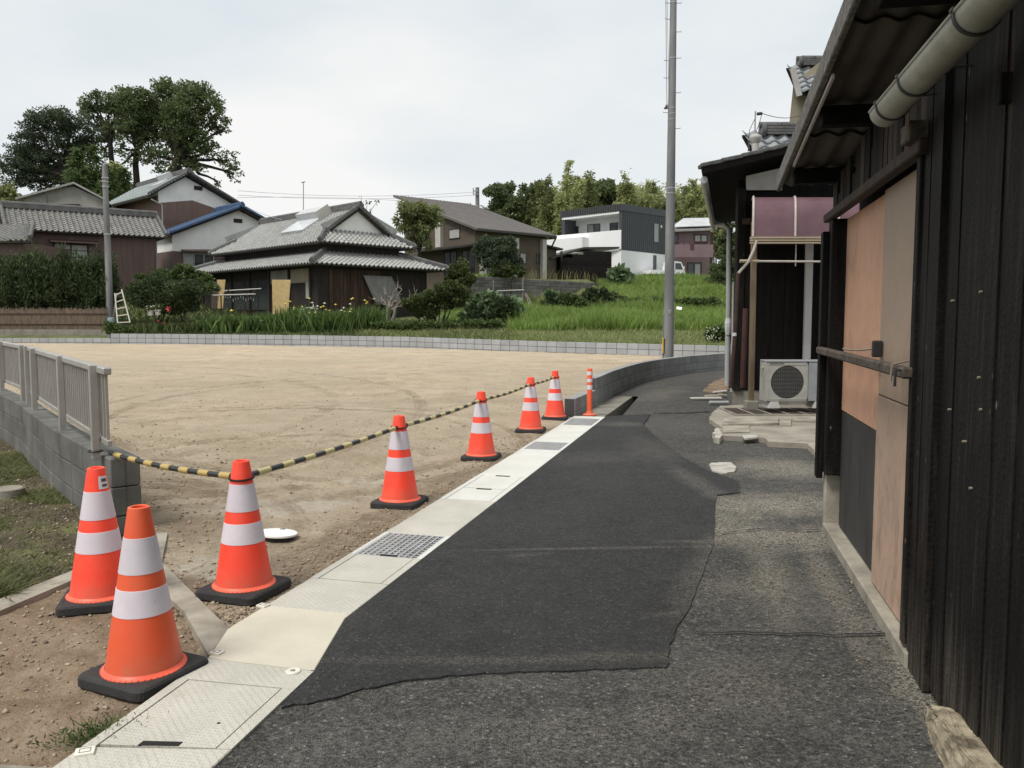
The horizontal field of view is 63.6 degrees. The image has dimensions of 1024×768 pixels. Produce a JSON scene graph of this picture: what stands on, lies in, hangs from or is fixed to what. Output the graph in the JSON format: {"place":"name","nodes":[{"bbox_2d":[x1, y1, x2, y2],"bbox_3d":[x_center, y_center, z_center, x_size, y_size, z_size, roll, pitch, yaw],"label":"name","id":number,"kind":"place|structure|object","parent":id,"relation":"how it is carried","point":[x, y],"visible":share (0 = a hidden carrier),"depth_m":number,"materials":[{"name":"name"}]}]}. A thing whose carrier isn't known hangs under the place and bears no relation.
{"place":"outdoors","nodes":[
{"label":"outdoors","id":0,"kind":"place"},
{"bbox_2d":[0,437,80,600],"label":"lawn","id":1,"kind":"structure","parent":0,"point":[20,529],"depth_m":5.70,"materials":[{"name":"plant"}]},
{"bbox_2d":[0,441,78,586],"bbox_3d":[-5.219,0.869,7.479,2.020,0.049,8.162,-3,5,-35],"label":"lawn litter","id":2,"kind":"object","parent":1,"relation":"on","point":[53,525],"visible":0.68,"depth_m":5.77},
{"bbox_2d":[0,551,198,767],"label":"dirt verge","id":3,"kind":"structure","parent":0,"point":[63,706],"depth_m":3.36,"materials":[{"name":"soil"}]},
{"bbox_2d":[0,571,71,615],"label":"concrete kerb","id":4,"kind":"structure","parent":3,"relation":"on","point":[36,592],"depth_m":4.32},
{"bbox_2d":[55,466,121,616],"bbox_3d":[-2.117,0.774,4.228,0.366,0.703,0.366,-1,5,-18],"label":"traffic cone","id":5,"kind":"object","parent":3,"relation":"on","point":[92,588],"visible":0.74,"depth_m":4.14,"materials":[{"name":"plastic"}]},
{"bbox_2d":[20,709,168,757],"bbox_3d":[-1.435,1.197,2.868,0.454,0.093,0.298,-2,5,-22],"label":"weed","id":6,"kind":"object","parent":3,"relation":"on","point":[93,731],"visible":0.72,"depth_m":2.85,"materials":[{"name":"green plant"}]},
{"bbox_2d":[0,590,195,766],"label":"dirt pebbles","id":7,"kind":"object","parent":3,"relation":"on","point":[9,739],"visible":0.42,"depth_m":3.50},
{"bbox_2d":[53,747,230,767],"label":"drain cover","id":8,"kind":"object","parent":3,"relation":"on","point":[107,757],"visible":1,"depth_m":2.67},
{"bbox_2d":[78,504,207,702],"bbox_3d":[-1.486,0.837,3.315,0.366,0.703,0.366,2,5,25],"label":"traffic cone","id":9,"kind":"object","parent":3,"relation":"on","point":[147,657],"visible":1,"depth_m":3.23,"materials":[{"name":"plastic"}]},
{"bbox_2d":[82,659,313,751],"bbox_3d":[-1.113,1.226,3.057,0.497,0.092,0.731,1,5,12],"label":"drain cover","id":10,"kind":"object","parent":3,"relation":"on","point":[221,704],"visible":0.82,"depth_m":3.01,"materials":[{"name":"concrete"}]},
{"bbox_2d":[4,343,676,658],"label":"sand lot","id":11,"kind":"structure","parent":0,"point":[291,405],"depth_m":11.37,"materials":[{"name":"sand"}]},
{"bbox_2d":[0,388,141,539],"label":"retaining wall","id":12,"kind":"structure","parent":11,"relation":"on","point":[62,461],"depth_m":6.79,"materials":[{"name":"concrete"}]},
{"bbox_2d":[0,341,111,459],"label":"railing","id":13,"kind":"object","parent":12,"relation":"on","point":[72,390],"visible":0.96,"depth_m":6.90,"materials":[{"name":"metal"}]},
{"bbox_2d":[156,533,228,657],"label":"concrete kerb","id":14,"kind":"structure","parent":11,"relation":"on","point":[209,628],"depth_m":4.01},
{"bbox_2d":[195,459,290,605],"bbox_3d":[-1.411,0.748,4.328,0.366,0.703,0.366,2,5,19],"label":"traffic cone","id":15,"kind":"object","parent":11,"relation":"on","point":[245,576],"visible":0.97,"depth_m":4.24,"materials":[{"name":"plastic"}]},
{"bbox_2d":[87,449,230,478],"bbox_3d":[-2.132,0.480,4.983,2.109,0.114,0.135,4,6,43],"label":"striped bar","id":16,"kind":"object","parent":15,"relation":"on","point":[207,473],"visible":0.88,"depth_m":4.92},
{"bbox_2d":[228,426,397,481],"bbox_3d":[-1.144,0.415,5.366,0.135,0.051,2.323,1,5,14],"label":"striped bar","id":17,"kind":"object","parent":15,"relation":"on","point":[269,469],"visible":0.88,"depth_m":5.04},
{"bbox_2d":[15,425,528,645],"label":"sand clods","id":18,"kind":"object","parent":11,"relation":"on","point":[201,578],"visible":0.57,"depth_m":6.04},
{"bbox_2d":[208,606,349,670],"bbox_3d":[-1.043,1.174,3.727,0.528,0.090,0.758,0,4,0],"label":"drain cover","id":19,"kind":"object","parent":11,"relation":"on","point":[301,639],"visible":0.75,"depth_m":3.68,"materials":[{"name":"beige concrete"}]},
{"bbox_2d":[263,528,297,542],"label":"manhole cover","id":20,"kind":"object","parent":11,"relation":"on","point":[277,535],"visible":0.87,"depth_m":5.40,"materials":[{"name":"white paint"}]},
{"bbox_2d":[42,435,540,629],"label":"sand clods","id":21,"kind":"object","parent":11,"relation":"on","point":[232,613],"visible":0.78,"depth_m":5.34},
{"bbox_2d":[16,356,617,624],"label":"sand pebbles","id":22,"kind":"object","parent":11,"relation":"on","point":[218,603],"visible":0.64,"depth_m":6.93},
{"bbox_2d":[0,334,730,355],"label":"boundary wall","id":23,"kind":"structure","parent":11,"relation":"on","point":[460,344],"depth_m":33.78,"materials":[{"name":"concrete"}]},
{"bbox_2d":[370,415,428,509],"bbox_3d":[-0.878,0.596,6.444,0.366,0.703,0.366,1,5,15],"label":"traffic cone","id":24,"kind":"object","parent":11,"relation":"on","point":[399,491],"visible":0.98,"depth_m":6.36,"materials":[{"name":"plastic"}]},
{"bbox_2d":[460,391,501,461],"bbox_3d":[-0.319,0.429,8.560,0.366,0.703,0.366,1,5,12],"label":"traffic cone","id":25,"kind":"object","parent":11,"relation":"on","point":[481,446],"visible":1,"depth_m":8.47,"materials":[{"name":"plastic"}]},
{"bbox_2d":[515,377,545,433],"bbox_3d":[0.239,0.264,10.625,0.366,0.703,0.366,1,5,10],"label":"traffic cone","id":26,"kind":"object","parent":11,"relation":"on","point":[530,421],"visible":0.98,"depth_m":10.54,"materials":[{"name":"plastic"}]},
{"bbox_2d":[541,371,567,420],"bbox_3d":[0.622,0.160,11.943,0.366,0.703,0.366,1,4,8],"label":"traffic cone","id":27,"kind":"object","parent":11,"relation":"on","point":[554,409],"visible":0.98,"depth_m":11.86,"materials":[{"name":"plastic"}]},
{"bbox_2d":[581,396,633,416],"bbox_3d":[1.639,0.599,13.951,0.384,0.490,3.603,1,5,15],"label":"channel ledge","id":28,"kind":"object","parent":11,"relation":"in","point":[616,405],"visible":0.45,"depth_m":14.01,"materials":[{"name":"concrete"}]},
{"bbox_2d":[662,0,681,357],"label":"utility pole","id":29,"kind":"object","parent":11,"relation":"on","point":[668,337],"visible":0.99,"depth_m":22.59,"materials":[{"name":"concrete"}]},
{"bbox_2d":[0,240,723,345],"bbox_3d":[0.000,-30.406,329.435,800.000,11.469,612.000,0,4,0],"label":"field","id":30,"kind":"structure","parent":0,"point":[529,293],"depth_m":37.29,"materials":[{"name":"plant"}]},
{"bbox_2d":[0,220,68,262],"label":"house","id":31,"kind":"structure","parent":30,"relation":"on","point":[24,233],"depth_m":43.40,"materials":[{"name":"tile"}]},
{"bbox_2d":[0,105,106,192],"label":"pine tree","id":32,"kind":"object","parent":30,"relation":"on","point":[28,158],"visible":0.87,"depth_m":73.92,"materials":[{"name":"green plant"}]},
{"bbox_2d":[0,307,108,334],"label":"reed fence","id":33,"kind":"object","parent":30,"relation":"on","point":[54,321],"visible":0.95,"depth_m":37.33,"materials":[{"name":"wicker"}]},
{"bbox_2d":[0,237,125,314],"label":"hedge","id":34,"kind":"object","parent":30,"relation":"on","point":[34,280],"visible":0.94,"depth_m":37.83,"materials":[{"name":"green plant"}]},
{"bbox_2d":[15,182,112,207],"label":"grey house","id":35,"kind":"structure","parent":30,"relation":"on","point":[73,193],"depth_m":60.12,"materials":[{"name":"paint"}]},
{"bbox_2d":[0,200,167,292],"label":"brown house","id":36,"kind":"structure","parent":30,"relation":"on","point":[135,235],"depth_m":49.15,"materials":[{"name":"tile"}]},
{"bbox_2d":[60,144,133,207],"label":"broadleaf tree","id":37,"kind":"object","parent":30,"relation":"on","point":[78,157],"visible":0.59,"depth_m":71.25,"materials":[{"name":"green plant"}]},
{"bbox_2d":[76,88,129,163],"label":"broadleaf tree","id":38,"kind":"object","parent":30,"relation":"on","point":[106,107],"visible":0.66,"depth_m":77.18,"materials":[{"name":"green plant"}]},
{"bbox_2d":[101,158,113,316],"bbox_3d":[-18.429,-6.271,37.628,0.322,7.928,0.330,0,4,0],"label":"utility pole","id":39,"kind":"object","parent":30,"relation":"on","point":[108,260],"visible":0.94,"depth_m":37.53,"materials":[{"name":"concrete"}]},
{"bbox_2d":[109,83,165,188],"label":"broadleaf tree","id":40,"kind":"object","parent":30,"relation":"on","point":[140,128],"visible":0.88,"depth_m":75.51,"materials":[{"name":"green plant"}]},
{"bbox_2d":[4,287,272,322],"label":"hill grass","id":41,"kind":"structure","parent":30,"relation":"on","point":[139,315],"depth_m":42.92,"materials":[{"name":"green plant"}]},
{"bbox_2d":[123,272,214,323],"bbox_3d":[-16.005,-3.855,38.192,4.064,2.654,2.604,1,5,11],"label":"pine shrub","id":42,"kind":"object","parent":30,"relation":"on","point":[170,292],"visible":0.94,"depth_m":37.72,"materials":[{"name":"green plant"}]},
{"bbox_2d":[133,263,220,321],"bbox_3d":[-16.088,-4.394,39.972,4.140,3.002,1.682,0,4,-5],"label":"shrub","id":43,"kind":"object","parent":30,"relation":"on","point":[179,271],"visible":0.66,"depth_m":39.67,"materials":[{"name":"green plant"}]},
{"bbox_2d":[109,167,265,288],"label":"two storey house","id":44,"kind":"structure","parent":30,"relation":"on","point":[200,217],"depth_m":57.78,"materials":[{"name":"paint"}]},
{"bbox_2d":[146,75,244,187],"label":"broadleaf tree","id":45,"kind":"object","parent":30,"relation":"on","point":[180,104],"visible":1,"depth_m":74.64,"materials":[{"name":"green plant"}]},
{"bbox_2d":[272,280,290,313],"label":"straw board","id":46,"kind":"object","parent":30,"relation":"on","point":[280,292],"visible":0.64,"depth_m":41.15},
{"bbox_2d":[261,309,306,332],"bbox_3d":[-10.061,-2.871,36.742,2.383,1.150,2.010,-2,5,-21],"label":"iris plant","id":47,"kind":"object","parent":30,"relation":"on","point":[271,324],"visible":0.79,"depth_m":36.48,"materials":[{"name":"green plant"}]},
{"bbox_2d":[279,302,340,331],"bbox_3d":[-9.025,-2.988,36.775,3.104,1.335,2.058,0,4,0],"label":"iris plant","id":48,"kind":"object","parent":30,"relation":"on","point":[316,324],"visible":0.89,"depth_m":36.49,"materials":[{"name":"green plant"}]},
{"bbox_2d":[115,316,513,339],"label":"garden grass","id":49,"kind":"structure","parent":30,"relation":"on","point":[337,332],"depth_m":36.03,"materials":[{"name":"green plant"}]},
{"bbox_2d":[194,201,449,317],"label":"tiled house","id":50,"kind":"structure","parent":30,"relation":"on","point":[335,255],"depth_m":45.34,"materials":[{"name":"grey tile"}]},
{"bbox_2d":[222,279,271,310],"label":"window","id":51,"kind":"structure","parent":50,"relation":"in","point":[260,302],"depth_m":47.15,"materials":[{"name":"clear glass"}]},
{"bbox_2d":[281,204,331,233],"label":"solar water heater","id":52,"kind":"object","parent":50,"relation":"on","point":[307,218],"visible":1,"depth_m":46.65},
{"bbox_2d":[363,275,400,304],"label":"hanging cloth","id":53,"kind":"object","parent":50,"relation":"hanging from","point":[372,282],"visible":0.81,"depth_m":44.49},
{"bbox_2d":[328,303,376,330],"bbox_3d":[-7.085,-2.986,36.880,2.434,1.244,2.005,0,4,0],"label":"iris plant","id":54,"kind":"object","parent":30,"relation":"on","point":[343,320],"visible":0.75,"depth_m":36.51,"materials":[{"name":"green plant"}]},
{"bbox_2d":[392,198,445,256],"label":"tree","id":55,"kind":"object","parent":30,"relation":"on","point":[420,221],"visible":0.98,"depth_m":52.04,"materials":[{"name":"green plant"}]},
{"bbox_2d":[400,297,440,322],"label":"shrub","id":56,"kind":"object","parent":30,"relation":"on","point":[427,311],"visible":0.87,"depth_m":38.87,"materials":[{"name":"green plant"}]},
{"bbox_2d":[369,318,473,330],"bbox_3d":[-3.993,-2.534,36.517,4.746,0.743,1.216,0,4,0],"label":"ground cover","id":57,"kind":"object","parent":30,"relation":"on","point":[410,325],"visible":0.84,"depth_m":36.28,"materials":[{"name":"green plant"}]},
{"bbox_2d":[407,279,474,321],"bbox_3d":[-3.311,-3.823,38.695,3.120,2.208,2.015,0,4,0],"label":"tree","id":58,"kind":"object","parent":30,"relation":"on","point":[450,294],"visible":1,"depth_m":38.34,"materials":[{"name":"green plant"}]},
{"bbox_2d":[444,257,476,309],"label":"shrub","id":59,"kind":"object","parent":30,"relation":"on","point":[461,273],"visible":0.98,"depth_m":46.95,"materials":[{"name":"green plant"}]},
{"bbox_2d":[457,290,492,319],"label":"vegetable plant","id":60,"kind":"object","parent":30,"relation":"on","point":[467,312],"visible":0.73,"depth_m":39.95,"materials":[{"name":"green plant"}]},
{"bbox_2d":[393,195,562,292],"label":"modern house","id":61,"kind":"structure","parent":30,"relation":"on","point":[464,225],"depth_m":57.15,"materials":[{"name":"brown"}]},
{"bbox_2d":[471,234,523,277],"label":"tree","id":62,"kind":"object","parent":30,"relation":"on","point":[485,246],"visible":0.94,"depth_m":50.44,"materials":[{"name":"green plant"}]},
{"bbox_2d":[486,295,519,326],"bbox_3d":[-0.405,-3.341,38.005,1.611,1.543,1.307,0,4,0],"label":"shrub","id":63,"kind":"object","parent":30,"relation":"on","point":[501,305],"visible":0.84,"depth_m":37.68,"materials":[{"name":"green plant"}]},
{"bbox_2d":[482,180,526,220],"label":"broadleaf tree","id":64,"kind":"object","parent":30,"relation":"on","point":[505,203],"visible":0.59,"depth_m":88.25,"materials":[{"name":"green plant"}]},
{"bbox_2d":[489,261,526,296],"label":"shrub","id":65,"kind":"object","parent":30,"relation":"on","point":[507,270],"visible":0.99,"depth_m":50.05,"materials":[{"name":"green plant"}]},
{"bbox_2d":[468,276,603,299],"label":"garden wall","id":66,"kind":"structure","parent":30,"relation":"on","point":[486,283],"depth_m":51.60,"materials":[{"name":"concrete"}]},
{"bbox_2d":[521,192,550,229],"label":"bamboo","id":67,"kind":"object","parent":30,"relation":"on","point":[531,215],"visible":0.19,"depth_m":88.92,"materials":[{"name":"green plant"}]},
{"bbox_2d":[353,328,724,345],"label":"verge grass","id":68,"kind":"structure","parent":30,"relation":"on","point":[582,335],"depth_m":32.41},
{"bbox_2d":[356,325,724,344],"bbox_3d":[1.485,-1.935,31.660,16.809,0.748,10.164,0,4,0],"label":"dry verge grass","id":69,"kind":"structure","parent":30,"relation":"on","point":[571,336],"depth_m":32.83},
{"bbox_2d":[530,173,570,239],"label":"bamboo","id":70,"kind":"object","parent":30,"relation":"on","point":[546,205],"visible":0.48,"depth_m":85.37,"materials":[{"name":"green plant"}]},
{"bbox_2d":[548,160,586,239],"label":"bamboo","id":71,"kind":"object","parent":30,"relation":"on","point":[561,201],"visible":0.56,"depth_m":84.21,"materials":[{"name":"green plant"}]},
{"bbox_2d":[550,247,619,282],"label":"slatted garage","id":72,"kind":"structure","parent":30,"relation":"on","point":[595,261],"depth_m":59.86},
{"bbox_2d":[572,169,603,207],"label":"bamboo","id":73,"kind":"object","parent":30,"relation":"on","point":[591,198],"visible":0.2,"depth_m":86.64,"materials":[{"name":"green plant"}]},
{"bbox_2d":[547,203,665,275],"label":"modern house","id":74,"kind":"structure","parent":30,"relation":"on","point":[635,234],"depth_m":67.50,"materials":[{"name":"paint"}]},
{"bbox_2d":[595,177,620,205],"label":"broadleaf tree","id":75,"kind":"object","parent":30,"relation":"on","point":[608,191],"visible":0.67,"depth_m":89.30,"materials":[{"name":"green plant"}]},
{"bbox_2d":[512,182,705,223],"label":"undergrowth","id":76,"kind":"object","parent":30,"relation":"on","point":[660,195],"visible":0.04,"depth_m":93.89,"materials":[{"name":"green plant"}]},
{"bbox_2d":[501,296,731,331],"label":"long grass","id":77,"kind":"structure","parent":30,"relation":"on","point":[609,319],"depth_m":36.80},
{"bbox_2d":[514,266,725,329],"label":"dry grass","id":78,"kind":"structure","parent":30,"relation":"on","point":[570,276],"depth_m":52.80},
{"bbox_2d":[606,263,638,283],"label":"shrub","id":79,"kind":"object","parent":30,"relation":"on","point":[619,272],"visible":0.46,"depth_m":57.73,"materials":[{"name":"green plant"}]},
{"bbox_2d":[537,295,722,307],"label":"ground cover","id":80,"kind":"object","parent":30,"relation":"on","point":[690,300],"visible":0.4,"depth_m":46.07,"materials":[{"name":"green plant"}]},
{"bbox_2d":[624,179,656,207],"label":"bamboo","id":81,"kind":"object","parent":30,"relation":"on","point":[647,197],"visible":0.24,"depth_m":87.01,"materials":[{"name":"green plant"}]},
{"bbox_2d":[590,271,733,308],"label":"bank grass","id":82,"kind":"structure","parent":30,"relation":"on","point":[691,280],"depth_m":54.08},
{"bbox_2d":[675,218,716,275],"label":"pink house","id":83,"kind":"structure","parent":30,"relation":"on","point":[694,241],"depth_m":79.14,"materials":[{"name":"paint"}]},
{"bbox_2d":[680,178,715,258],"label":"bamboo","id":84,"kind":"object","parent":30,"relation":"on","point":[691,198],"visible":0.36,"depth_m":84.48,"materials":[{"name":"green plant"}]},
{"bbox_2d":[703,221,734,283],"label":"shrub","id":85,"kind":"object","parent":30,"relation":"on","point":[717,271],"visible":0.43,"depth_m":57.10,"materials":[{"name":"green plant"}]},
{"bbox_2d":[0,0,842,262],"label":"sky","id":86,"kind":"structure","parent":0,"point":[371,100],"materials":[{"name":"white"}]},
{"bbox_2d":[215,369,943,767],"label":"lane","id":87,"kind":"structure","parent":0,"point":[763,693],"depth_m":3.15,"materials":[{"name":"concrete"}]},
{"bbox_2d":[269,578,387,613],"bbox_3d":[-0.944,1.132,4.269,0.462,0.090,0.458,1,5,15],"label":"drain cover","id":88,"kind":"object","parent":87,"relation":"on","point":[333,596],"visible":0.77,"depth_m":4.25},
{"bbox_2d":[311,553,420,584],"bbox_3d":[-0.822,1.097,4.728,0.462,0.091,0.490,1,5,15],"label":"drain cover","id":89,"kind":"object","parent":87,"relation":"on","point":[352,567],"visible":0.54,"depth_m":4.70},
{"bbox_2d":[352,532,450,558],"bbox_3d":[-0.692,1.166,5.228,0.462,0.308,0.530,1,5,15],"label":"drain grating","id":90,"kind":"object","parent":87,"relation":"on","point":[398,545],"visible":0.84,"depth_m":5.21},
{"bbox_2d":[386,499,494,536],"bbox_3d":[-0.488,0.999,5.991,0.462,0.090,1.066,1,5,15],"label":"drain cover","id":91,"kind":"object","parent":87,"relation":"on","point":[445,517],"visible":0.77,"depth_m":5.90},
{"bbox_2d":[440,487,509,501],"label":"drain cover","id":92,"kind":"object","parent":87,"relation":"on","point":[478,494],"visible":0.6,"depth_m":6.71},
{"bbox_2d":[459,474,526,489],"bbox_3d":[-0.155,0.901,7.249,0.462,0.092,0.600,1,5,15],"label":"drain cover","id":93,"kind":"object","parent":87,"relation":"on","point":[501,482],"visible":0.61,"depth_m":7.21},
{"bbox_2d":[282,414,739,708],"bbox_3d":[1.135,0.846,7.631,1.870,0.034,9.931,1,5,15],"label":"asphalt patch","id":94,"kind":"object","parent":87,"relation":"on","point":[590,549],"visible":0.81,"depth_m":4.49,"materials":[{"name":"asphalt"}]},
{"bbox_2d":[481,449,560,476],"bbox_3d":[0.120,0.821,8.290,0.462,0.090,1.556,1,5,15],"label":"drain cover","id":95,"kind":"object","parent":87,"relation":"on","point":[524,462],"visible":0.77,"depth_m":8.16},
{"bbox_2d":[534,425,592,442],"bbox_3d":[0.672,0.659,10.377,0.462,0.090,1.586,1,5,15],"label":"drain cover","id":96,"kind":"object","parent":87,"relation":"on","point":[566,433],"visible":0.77,"depth_m":10.32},
{"bbox_2d":[564,353,730,416],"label":"lane wall","id":97,"kind":"structure","parent":87,"relation":"on","point":[608,384],"depth_m":18.03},
{"bbox_2d":[709,405,815,458],"bbox_3d":[3.484,0.581,10.939,1.900,0.120,5.930,2,5,20],"label":"concrete apron","id":98,"kind":"object","parent":87,"relation":"on","point":[798,435],"visible":0.29,"depth_m":10.05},
{"bbox_2d":[723,417,778,425],"bbox_3d":[3.188,0.505,10.981,1.072,0.035,0.596,-1,4,-10],"label":"paving slab","id":99,"kind":"object","parent":98,"relation":"on","point":[770,421],"depth_m":10.89,"materials":[{"name":"concrete"}]},
{"bbox_2d":[720,407,815,415],"bbox_3d":[4.403,0.409,12.253,2.414,0.026,0.904,0,4,0],"label":"apron grating","id":100,"kind":"object","parent":98,"relation":"on","point":[780,411],"visible":0.52,"depth_m":12.20,"materials":[{"name":"metal"}]},
{"bbox_2d":[759,359,817,407],"bbox_3d":[4.130,-0.008,12.176,0.914,0.697,0.340,0,4,0],"label":"air conditioner","id":101,"kind":"object","parent":100,"relation":"on","point":[788,379],"visible":0.94,"depth_m":12.05,"materials":[{"name":"metal"}]},
{"bbox_2d":[698,55,833,404],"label":"black house","id":102,"kind":"structure","parent":87,"relation":"on","point":[732,185],"depth_m":13.23,"materials":[{"name":"brown wood"}]},
{"bbox_2d":[740,308,747,387],"bbox_3d":[3.567,-0.549,12.694,0.102,1.221,0.078,0,4,0],"label":"red pipe","id":103,"kind":"object","parent":102,"relation":"attached to","point":[744,347],"visible":1,"depth_m":12.67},
{"bbox_2d":[743,196,858,409],"bbox_3d":[4.659,-1.223,12.701,2.328,3.355,1.095,0,4,0],"label":"awning","id":104,"kind":"object","parent":102,"relation":"attached to","point":[780,220],"visible":0.59,"depth_m":12.15,"materials":[{"name":"pink metal"}]},
{"bbox_2d":[728,240,757,387],"bbox_3d":[3.412,-1.020,12.317,0.157,2.200,0.459,-3,6,-38],"label":"rain pipe","id":105,"kind":"object","parent":104,"relation":"attached to","point":[734,334],"visible":1,"depth_m":12.36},
{"bbox_2d":[802,244,813,358],"bbox_3d":[4.701,-1.346,13.115,0.130,2.103,0.100,0,4,0],"label":"pipe duct","id":106,"kind":"object","parent":102,"relation":"attached to","point":[807,312],"visible":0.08,"depth_m":13.09,"materials":[{"name":"grey metal"}]},
{"bbox_2d":[776,0,1023,767],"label":"wooden shed","id":107,"kind":"structure","parent":87,"relation":"on","point":[919,447],"depth_m":3.14,"materials":[{"name":"black wood"}]},
{"bbox_2d":[839,195,884,569],"bbox_3d":[2.039,-0.020,4.792,0.030,1.996,1.182,1,5,12],"label":"door upper","id":108,"kind":"structure","parent":107,"relation":"in","point":[865,229],"depth_m":4.78,"materials":[{"name":"wood"}]},
{"bbox_2d":[871,169,916,621],"bbox_3d":[1.765,0.056,3.803,0.077,1.996,0.846,1,5,12],"label":"door lower","id":109,"kind":"structure","parent":107,"relation":"in","point":[893,346],"depth_m":3.88,"materials":[{"name":"wood"}]},
{"bbox_2d":[868,0,1021,126],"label":"roof gutter","id":110,"kind":"object","parent":107,"relation":"attached to","point":[965,27],"visible":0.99,"depth_m":2.45,"materials":[{"name":"plastic"}]},
{"bbox_2d":[925,704,1002,767],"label":"foundation stone","id":111,"kind":"object","parent":87,"relation":"on","point":[956,742],"visible":0.68,"depth_m":2.61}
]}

